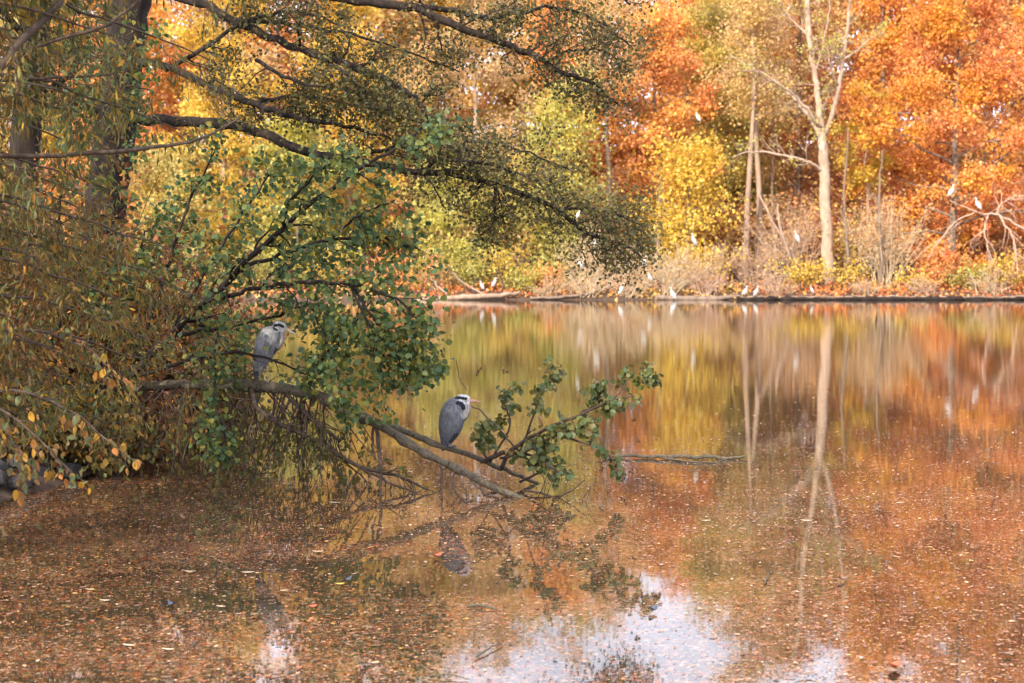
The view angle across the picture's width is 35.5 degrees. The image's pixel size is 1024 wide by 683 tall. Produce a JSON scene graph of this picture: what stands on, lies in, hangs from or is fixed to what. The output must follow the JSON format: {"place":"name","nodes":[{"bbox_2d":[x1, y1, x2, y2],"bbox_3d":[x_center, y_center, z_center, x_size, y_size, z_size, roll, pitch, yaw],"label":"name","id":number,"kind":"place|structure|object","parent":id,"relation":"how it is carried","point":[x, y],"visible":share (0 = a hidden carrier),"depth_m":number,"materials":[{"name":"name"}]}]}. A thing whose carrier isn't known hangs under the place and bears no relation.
{"place":"outdoors","nodes":[
{"label":"outdoors","id":0,"kind":"place"},
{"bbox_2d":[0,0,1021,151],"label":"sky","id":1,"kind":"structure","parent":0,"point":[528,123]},
{"bbox_2d":[0,300,1023,682],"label":"water","id":2,"kind":"structure","parent":0,"point":[772,358],"depth_m":15.29,"materials":[{"name":"brown liquid"}]},
{"bbox_2d":[416,272,520,299],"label":"fallen log","id":3,"kind":"object","parent":2,"relation":"in","point":[481,295],"visible":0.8,"depth_m":96.77,"materials":[{"name":"wood"}]},
{"bbox_2d":[0,380,1023,682],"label":"floating leaves","id":4,"kind":"object","parent":2,"relation":"on","point":[988,502],"depth_m":13.98,"materials":[{"name":"plant"}]},
{"bbox_2d":[655,294,741,299],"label":"dead branch","id":5,"kind":"object","parent":2,"relation":"in","point":[678,297],"visible":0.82,"depth_m":96.91,"materials":[{"name":"wood"}]},
{"bbox_2d":[0,151,1023,499],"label":"ground","id":6,"kind":"structure","parent":0,"point":[8,493],"depth_m":97.94,"materials":[{"name":"brown soil"}]},
{"bbox_2d":[0,163,91,402],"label":"tangled bush","id":7,"kind":"object","parent":6,"relation":"on","point":[19,325],"visible":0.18,"depth_m":18.82,"materials":[{"name":"brown plant"}]},
{"bbox_2d":[0,0,103,353],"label":"alder tree","id":8,"kind":"object","parent":6,"relation":"on","point":[19,146],"visible":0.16,"depth_m":21.52,"materials":[{"name":"green plant"}]},
{"bbox_2d":[0,321,140,506],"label":"hazel bush","id":9,"kind":"object","parent":6,"relation":"on","point":[21,484],"visible":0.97,"depth_m":12.18,"materials":[{"name":"yellow plant"}]},
{"bbox_2d":[0,364,166,478],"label":"tangled bush","id":10,"kind":"object","parent":6,"relation":"on","point":[74,450],"visible":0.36,"depth_m":18.45,"materials":[{"name":"brown plant"}]},
{"bbox_2d":[41,0,131,228],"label":"woodland tree","id":11,"kind":"object","parent":6,"relation":"on","point":[50,139],"visible":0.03,"depth_m":133.29,"materials":[{"name":"yellow plant"}]},
{"bbox_2d":[39,0,149,250],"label":"maple tree","id":12,"kind":"object","parent":6,"relation":"on","point":[72,161],"visible":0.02,"depth_m":106.76,"materials":[{"name":"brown plant"}]},
{"bbox_2d":[0,145,261,440],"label":"tangled bush","id":13,"kind":"object","parent":6,"relation":"on","point":[166,253],"visible":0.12,"depth_m":19.96,"materials":[{"name":"brown plant"}]},
{"bbox_2d":[0,0,273,467],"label":"willow tree","id":14,"kind":"object","parent":6,"relation":"on","point":[35,16],"visible":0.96,"depth_m":13.78,"materials":[{"name":"brown plant"}]},
{"bbox_2d":[68,0,216,219],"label":"woodland tree","id":15,"kind":"object","parent":6,"relation":"on","point":[158,11],"visible":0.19,"depth_m":126.81,"materials":[{"name":"brown plant"}]},
{"bbox_2d":[94,379,212,461],"bbox_3d":[-4.877,1.038,20.611,2.251,1.158,1.828,-1,3,-12],"label":"tangled bush","id":16,"kind":"object","parent":6,"relation":"on","point":[159,404],"visible":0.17,"depth_m":20.30,"materials":[{"name":"brown plant"}]},
{"bbox_2d":[53,201,302,436],"bbox_3d":[-5.212,-0.194,22.102,4.702,3.537,3.698,0,3,0],"label":"tangled bush","id":17,"kind":"object","parent":6,"relation":"on","point":[243,312],"visible":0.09,"depth_m":22.06,"materials":[{"name":"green plant"}]},
{"bbox_2d":[127,129,234,281],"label":"lime tree","id":18,"kind":"object","parent":6,"relation":"on","point":[164,176],"visible":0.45,"depth_m":101.86,"materials":[{"name":"yellow plant"}]},
{"bbox_2d":[141,3,256,203],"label":"woodland tree","id":19,"kind":"object","parent":6,"relation":"on","point":[177,83],"visible":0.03,"depth_m":152.78,"materials":[{"name":"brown plant"}]},
{"bbox_2d":[148,0,302,277],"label":"birch tree","id":20,"kind":"object","parent":6,"relation":"on","point":[194,105],"visible":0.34,"depth_m":105.68,"materials":[{"name":"beige plant"}]},
{"bbox_2d":[149,337,307,442],"bbox_3d":[-4.669,0.702,23.261,3.003,2.258,2.534,2,3,27],"label":"tangled bush","id":21,"kind":"object","parent":6,"relation":"on","point":[240,409],"visible":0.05,"depth_m":23.00,"materials":[{"name":"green plant"}]},
{"bbox_2d":[147,0,310,216],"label":"woodland tree","id":22,"kind":"object","parent":6,"relation":"on","point":[267,57],"visible":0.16,"depth_m":130.49,"materials":[{"name":"yellow plant"}]},
{"bbox_2d":[191,176,280,264],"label":"undergrowth bush","id":23,"kind":"object","parent":6,"relation":"on","point":[212,203],"visible":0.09,"depth_m":113.65,"materials":[{"name":"yellow plant"}]},
{"bbox_2d":[17,0,480,478],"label":"leaning shrub","id":24,"kind":"object","parent":6,"relation":"on","point":[385,337],"visible":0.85,"depth_m":18.40,"materials":[{"name":"green plant"}]},
{"bbox_2d":[211,232,299,288],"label":"bank shrub","id":25,"kind":"object","parent":6,"relation":"on","point":[259,273],"visible":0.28,"depth_m":99.00,"materials":[{"name":"yellow plant"}]},
{"bbox_2d":[234,1,314,203],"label":"woodland tree","id":26,"kind":"object","parent":6,"relation":"on","point":[254,42],"depth_m":154.95,"materials":[{"name":"brown plant"}]},
{"bbox_2d":[227,0,377,204],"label":"woodland tree","id":27,"kind":"object","parent":6,"relation":"on","point":[288,40],"visible":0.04,"depth_m":134.12,"materials":[{"name":"yellow plant"}]},
{"bbox_2d":[237,103,375,282],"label":"lime tree","id":28,"kind":"object","parent":6,"relation":"on","point":[293,136],"visible":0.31,"depth_m":102.81,"materials":[{"name":"yellow plant"}]},
{"bbox_2d":[281,233,356,286],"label":"bank shrub","id":29,"kind":"object","parent":6,"relation":"on","point":[339,266],"visible":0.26,"depth_m":99.02,"materials":[{"name":"brown plant"}]},
{"bbox_2d":[236,172,413,277],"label":"undergrowth bush","id":30,"kind":"object","parent":6,"relation":"on","point":[341,201],"visible":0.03,"depth_m":109.48,"materials":[{"name":"brown plant"}]},
{"bbox_2d":[256,0,437,275],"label":"birch tree","id":31,"kind":"object","parent":6,"relation":"on","point":[368,12],"visible":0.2,"depth_m":109.14,"materials":[{"name":"beige plant"}]},
{"bbox_2d":[82,354,663,506],"bbox_3d":[-2.114,1.420,18.497,7.454,2.618,2.582,1,3,25],"label":"fallen bough","id":32,"kind":"object","parent":6,"relation":"on","point":[559,429],"visible":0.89,"depth_m":18.16,"materials":[{"name":"green plant"}]},
{"bbox_2d":[253,321,297,381],"bbox_3d":[-2.792,0.129,18.891,0.529,0.739,0.248,-1,3,-10],"label":"heron","id":33,"kind":"object","parent":32,"relation":"on","point":[274,335],"visible":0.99,"depth_m":18.80},
{"bbox_2d":[438,394,481,450],"bbox_3d":[-0.584,0.927,18.204,0.512,0.655,0.266,0,3,8],"label":"heron","id":34,"kind":"object","parent":32,"relation":"on","point":[454,413],"visible":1,"depth_m":18.13},
{"bbox_2d":[71,0,679,392],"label":"alder tree","id":35,"kind":"object","parent":6,"relation":"on","point":[379,104],"visible":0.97,"depth_m":19.52,"materials":[{"name":"green plant"}]},
{"bbox_2d":[345,247,417,289],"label":"bank shrub","id":36,"kind":"object","parent":6,"relation":"on","point":[385,275],"visible":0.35,"depth_m":98.95,"materials":[{"name":"brown plant"}]},
{"bbox_2d":[319,0,473,228],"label":"woodland tree","id":37,"kind":"object","parent":6,"relation":"on","point":[382,22],"visible":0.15,"depth_m":127.32,"materials":[{"name":"yellow plant"}]},
{"bbox_2d":[353,198,459,275],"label":"undergrowth bush","id":38,"kind":"object","parent":6,"relation":"on","point":[388,215],"visible":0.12,"depth_m":111.20,"materials":[{"name":"brown plant"}]},
{"bbox_2d":[349,0,499,231],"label":"woodland tree","id":39,"kind":"object","parent":6,"relation":"on","point":[439,2],"visible":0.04,"depth_m":131.95,"materials":[{"name":"brown plant"}]},
{"bbox_2d":[398,245,458,290],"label":"bank shrub","id":40,"kind":"object","parent":6,"relation":"on","point":[441,278],"visible":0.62,"depth_m":99.19,"materials":[{"name":"orange plant"}]},
{"bbox_2d":[373,0,521,198],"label":"woodland tree","id":41,"kind":"object","parent":6,"relation":"on","point":[483,102],"visible":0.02,"depth_m":149.93,"materials":[{"name":"brown plant"}]},
{"bbox_2d":[384,159,527,286],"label":"willow tree","id":42,"kind":"object","parent":6,"relation":"on","point":[436,218],"visible":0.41,"depth_m":101.70,"materials":[{"name":"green plant"}]},
{"bbox_2d":[381,0,548,277],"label":"ash tree","id":43,"kind":"object","parent":6,"relation":"on","point":[489,70],"visible":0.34,"depth_m":110.71,"materials":[{"name":"beige plant"}]},
{"bbox_2d":[410,195,524,271],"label":"undergrowth bush","id":44,"kind":"object","parent":6,"relation":"on","point":[464,235],"visible":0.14,"depth_m":111.47,"materials":[{"name":"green plant"}]},
{"bbox_2d":[431,236,507,290],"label":"bank shrub","id":45,"kind":"object","parent":6,"relation":"on","point":[472,270],"visible":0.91,"depth_m":99.22,"materials":[{"name":"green plant"}]},
{"bbox_2d":[468,234,535,290],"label":"bank shrub","id":46,"kind":"object","parent":6,"relation":"on","point":[503,263],"visible":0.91,"depth_m":99.07,"materials":[{"name":"yellow plant"}]},
{"bbox_2d":[458,174,596,272],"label":"undergrowth bush","id":47,"kind":"object","parent":6,"relation":"on","point":[512,237],"visible":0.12,"depth_m":113.15,"materials":[{"name":"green plant"}]},
{"bbox_2d":[500,260,558,293],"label":"bank shrub","id":48,"kind":"object","parent":6,"relation":"on","point":[522,283],"visible":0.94,"depth_m":98.36,"materials":[{"name":"yellow plant"}]},
{"bbox_2d":[455,0,615,227],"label":"woodland tree","id":49,"kind":"object","parent":6,"relation":"on","point":[507,98],"visible":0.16,"depth_m":136.11,"materials":[{"name":"brown plant"}]},
{"bbox_2d":[55,261,1023,299],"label":"ground cover","id":50,"kind":"object","parent":6,"relation":"on","point":[737,289],"visible":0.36,"depth_m":98.31,"materials":[{"name":"orange plant"}]},
{"bbox_2d":[521,259,567,290],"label":"bank shrub","id":51,"kind":"object","parent":6,"relation":"on","point":[549,274],"visible":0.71,"depth_m":98.57,"materials":[{"name":"brown plant"}]},
{"bbox_2d":[475,56,629,283],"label":"lime tree","id":52,"kind":"object","parent":6,"relation":"on","point":[575,133],"visible":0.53,"depth_m":103.86,"materials":[{"name":"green plant"}]},
{"bbox_2d":[511,171,648,279],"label":"undergrowth bush","id":53,"kind":"object","parent":6,"relation":"on","point":[532,227],"visible":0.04,"depth_m":110.45,"materials":[{"name":"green plant"}]},
{"bbox_2d":[545,264,621,297],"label":"waterside brush","id":54,"kind":"object","parent":6,"relation":"on","point":[592,286],"visible":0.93,"depth_m":97.33,"materials":[{"name":"beige plant"}]},
{"bbox_2d":[510,0,690,241],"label":"woodland tree","id":55,"kind":"object","parent":6,"relation":"on","point":[614,159],"visible":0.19,"depth_m":128.52,"materials":[{"name":"brown plant"}]},
{"bbox_2d":[553,217,657,290],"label":"bank shrub","id":56,"kind":"object","parent":6,"relation":"on","point":[590,258],"visible":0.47,"depth_m":99.31,"materials":[{"name":"beige plant"}]},
{"bbox_2d":[540,0,677,276],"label":"birch tree","id":57,"kind":"object","parent":6,"relation":"on","point":[598,10],"visible":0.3,"depth_m":106.70,"materials":[{"name":"beige plant"}]},
{"bbox_2d":[587,235,678,290],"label":"bank shrub","id":58,"kind":"object","parent":6,"relation":"on","point":[639,269],"visible":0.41,"depth_m":98.73,"materials":[{"name":"beige plant"}]},
{"bbox_2d":[600,265,668,297],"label":"waterside brush","id":59,"kind":"object","parent":6,"relation":"on","point":[633,286],"visible":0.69,"depth_m":97.42,"materials":[{"name":"beige plant"}]},
{"bbox_2d":[590,0,708,233],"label":"woodland tree","id":60,"kind":"object","parent":6,"relation":"on","point":[659,98],"visible":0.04,"depth_m":133.38,"materials":[{"name":"brown plant"}]},
{"bbox_2d":[582,208,717,276],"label":"undergrowth bush","id":61,"kind":"object","parent":6,"relation":"on","point":[651,238],"visible":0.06,"depth_m":111.14,"materials":[{"name":"brown plant"}]},
{"bbox_2d":[591,1,730,280],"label":"maple tree","id":62,"kind":"object","parent":6,"relation":"on","point":[668,57],"visible":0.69,"depth_m":107.20,"materials":[{"name":"brown plant"}]},
{"bbox_2d":[634,257,704,294],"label":"waterside brush","id":63,"kind":"object","parent":6,"relation":"on","point":[669,281],"visible":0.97,"depth_m":97.13,"materials":[{"name":"beige plant"}]},
{"bbox_2d":[651,236,730,292],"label":"bank shrub","id":64,"kind":"object","parent":6,"relation":"on","point":[682,270],"visible":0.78,"depth_m":98.54,"materials":[{"name":"beige plant"}]},
{"bbox_2d":[621,115,761,284],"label":"maple tree","id":65,"kind":"object","parent":6,"relation":"on","point":[684,170],"visible":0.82,"depth_m":102.15,"materials":[{"name":"yellow plant"}]},
{"bbox_2d":[618,0,771,234],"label":"maple tree","id":66,"kind":"object","parent":6,"relation":"on","point":[680,33],"visible":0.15,"depth_m":121.36,"materials":[{"name":"brown plant"}]},
{"bbox_2d":[677,259,736,295],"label":"waterside brush","id":67,"kind":"object","parent":6,"relation":"on","point":[707,285],"visible":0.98,"depth_m":97.38,"materials":[{"name":"beige plant"}]},
{"bbox_2d":[683,216,745,289],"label":"bank shrub","id":68,"kind":"object","parent":6,"relation":"on","point":[718,260],"visible":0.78,"depth_m":99.27,"materials":[{"name":"yellow plant"}]},
{"bbox_2d":[646,183,786,278],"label":"undergrowth bush","id":69,"kind":"object","parent":6,"relation":"on","point":[736,237],"visible":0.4,"depth_m":110.85,"materials":[{"name":"brown plant"}]},
{"bbox_2d":[649,0,797,273],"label":"oak tree","id":70,"kind":"object","parent":6,"relation":"on","point":[711,55],"visible":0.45,"depth_m":111.61,"materials":[{"name":"yellow plant"}]},
{"bbox_2d":[696,235,796,289],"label":"bank shrub","id":71,"kind":"object","parent":6,"relation":"on","point":[753,271],"visible":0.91,"depth_m":100.08,"materials":[{"name":"beige plant"}]},
{"bbox_2d":[688,0,807,282],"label":"larch tree","id":72,"kind":"object","parent":6,"relation":"on","point":[759,189],"visible":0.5,"depth_m":105.43,"materials":[{"name":"orange plant"}]},
{"bbox_2d":[672,0,830,233],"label":"woodland tree","id":73,"kind":"object","parent":6,"relation":"on","point":[765,190],"visible":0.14,"depth_m":126.08,"materials":[{"name":"brown plant"}]},
{"bbox_2d":[701,0,802,283],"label":"larch tree","id":74,"kind":"object","parent":6,"relation":"on","point":[752,11],"visible":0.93,"depth_m":102.90,"materials":[{"name":"beige plant"}]},
{"bbox_2d":[684,181,851,272],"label":"undergrowth bush","id":75,"kind":"object","parent":6,"relation":"on","point":[767,204],"visible":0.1,"depth_m":112.57,"materials":[{"name":"brown plant"}]},
{"bbox_2d":[750,265,801,297],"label":"waterside brush","id":76,"kind":"object","parent":6,"relation":"on","point":[771,286],"visible":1,"depth_m":97.32,"materials":[{"name":"beige plant"}]},
{"bbox_2d":[701,0,867,265],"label":"oak tree","id":77,"kind":"object","parent":6,"relation":"on","point":[837,8],"visible":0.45,"depth_m":115.67,"materials":[{"name":"brown plant"}]},
{"bbox_2d":[766,252,833,289],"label":"bank shrub","id":78,"kind":"object","parent":6,"relation":"on","point":[806,272],"visible":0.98,"depth_m":98.86,"materials":[{"name":"yellow plant"}]},
{"bbox_2d":[732,187,870,286],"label":"bank shrub","id":79,"kind":"object","parent":6,"relation":"on","point":[795,243],"visible":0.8,"depth_m":101.98,"materials":[{"name":"beige plant"}]},
{"bbox_2d":[717,0,899,287],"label":"poplar tree","id":80,"kind":"object","parent":6,"relation":"on","point":[820,128],"visible":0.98,"depth_m":100.75,"materials":[{"name":"beige plant"}]},
{"bbox_2d":[763,0,899,222],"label":"woodland tree","id":81,"kind":"object","parent":6,"relation":"on","point":[806,169],"visible":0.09,"depth_m":129.76,"materials":[{"name":"brown plant"}]},
{"bbox_2d":[792,186,877,285],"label":"bank shrub","id":82,"kind":"object","parent":6,"relation":"on","point":[843,244],"visible":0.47,"depth_m":102.56,"materials":[{"name":"beige plant"}]},
{"bbox_2d":[766,172,911,279],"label":"undergrowth bush","id":83,"kind":"object","parent":6,"relation":"on","point":[834,218],"visible":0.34,"depth_m":109.52,"materials":[{"name":"brown plant"}]},
{"bbox_2d":[819,253,876,289],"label":"bank shrub","id":84,"kind":"object","parent":6,"relation":"on","point":[850,280],"visible":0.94,"depth_m":99.27,"materials":[{"name":"yellow plant"}]},
{"bbox_2d":[839,126,858,287],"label":"sapling","id":85,"kind":"object","parent":6,"relation":"on","point":[846,229],"visible":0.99,"depth_m":99.65,"materials":[{"name":"brown plant"}]},
{"bbox_2d":[829,80,903,279],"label":"birch tree","id":86,"kind":"object","parent":6,"relation":"on","point":[864,174],"visible":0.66,"depth_m":106.03,"materials":[{"name":"orange plant"}]},
{"bbox_2d":[867,150,885,289],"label":"sapling","id":87,"kind":"object","parent":6,"relation":"on","point":[880,251],"visible":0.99,"depth_m":99.30,"materials":[{"name":"brown plant"}]},
{"bbox_2d":[737,295,1023,299],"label":"timber edging","id":88,"kind":"object","parent":6,"relation":"on","point":[771,297],"visible":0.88,"depth_m":96.70,"materials":[{"name":"wood"}]},
{"bbox_2d":[827,0,940,272],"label":"hornbeam tree","id":89,"kind":"object","parent":6,"relation":"on","point":[870,7],"visible":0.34,"depth_m":112.52,"materials":[{"name":"brown plant"}]},
{"bbox_2d":[829,173,957,289],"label":"bank shrub","id":90,"kind":"object","parent":6,"relation":"on","point":[890,247],"visible":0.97,"depth_m":100.06,"materials":[{"name":"beige plant"}]},
{"bbox_2d":[827,0,975,230],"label":"woodland tree","id":91,"kind":"object","parent":6,"relation":"on","point":[892,79],"visible":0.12,"depth_m":134.15,"materials":[{"name":"brown plant"}]},
{"bbox_2d":[819,151,999,277],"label":"undergrowth bush","id":92,"kind":"object","parent":6,"relation":"on","point":[917,202],"visible":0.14,"depth_m":110.66,"materials":[{"name":"brown plant"}]},
{"bbox_2d":[888,264,936,290],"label":"bank shrub","id":93,"kind":"object","parent":6,"relation":"on","point":[904,277],"visible":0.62,"depth_m":98.62,"materials":[{"name":"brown plant"}]},
{"bbox_2d":[897,273,945,296],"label":"waterside brush","id":94,"kind":"object","parent":6,"relation":"on","point":[922,285],"visible":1,"depth_m":97.35,"materials":[{"name":"beige plant"}]},
{"bbox_2d":[827,0,1023,284],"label":"beech tree","id":95,"kind":"object","parent":6,"relation":"on","point":[941,21],"visible":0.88,"depth_m":103.50,"materials":[{"name":"brown plant"}]},
{"bbox_2d":[914,182,1023,286],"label":"bare bough","id":96,"kind":"object","parent":95,"relation":"attached to","point":[1002,220],"visible":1,"depth_m":97.75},
{"bbox_2d":[909,254,959,290],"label":"bank shrub","id":97,"kind":"object","parent":6,"relation":"on","point":[936,278],"visible":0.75,"depth_m":99.14,"materials":[{"name":"brown plant"}]},
{"bbox_2d":[866,0,1006,207],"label":"woodland tree","id":98,"kind":"object","parent":6,"relation":"on","point":[948,164],"visible":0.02,"depth_m":151.31,"materials":[{"name":"brown plant"}]},
{"bbox_2d":[887,0,1023,248],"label":"woodland tree","id":99,"kind":"object","parent":6,"relation":"on","point":[973,152],"visible":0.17,"depth_m":127.18,"materials":[{"name":"brown plant"}]},
{"bbox_2d":[935,254,992,290],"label":"bank shrub","id":100,"kind":"object","parent":6,"relation":"on","point":[974,274],"visible":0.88,"depth_m":98.69,"materials":[{"name":"yellow plant"}]},
{"bbox_2d":[917,184,1022,273],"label":"undergrowth bush","id":101,"kind":"object","parent":6,"relation":"on","point":[995,239],"visible":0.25,"depth_m":111.33,"materials":[{"name":"brown plant"}]},
{"bbox_2d":[962,267,1018,295],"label":"waterside brush","id":102,"kind":"object","parent":6,"relation":"on","point":[991,286],"visible":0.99,"depth_m":97.39,"materials":[{"name":"beige plant"}]},
{"bbox_2d":[972,52,1023,279],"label":"beech tree","id":103,"kind":"object","parent":6,"relation":"on","point":[1015,229],"visible":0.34,"depth_m":110.61,"materials":[{"name":"brown plant"}]},
{"bbox_2d":[978,249,1023,294],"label":"bank shrub","id":104,"kind":"object","parent":6,"relation":"on","point":[1008,260],"visible":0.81,"depth_m":98.39,"materials":[{"name":"yellow plant"}]},
{"bbox_2d":[982,0,1023,204],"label":"woodland tree","id":105,"kind":"object","parent":6,"relation":"on","point":[1011,104],"visible":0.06,"depth_m":154.14,"materials":[{"name":"brown plant"}]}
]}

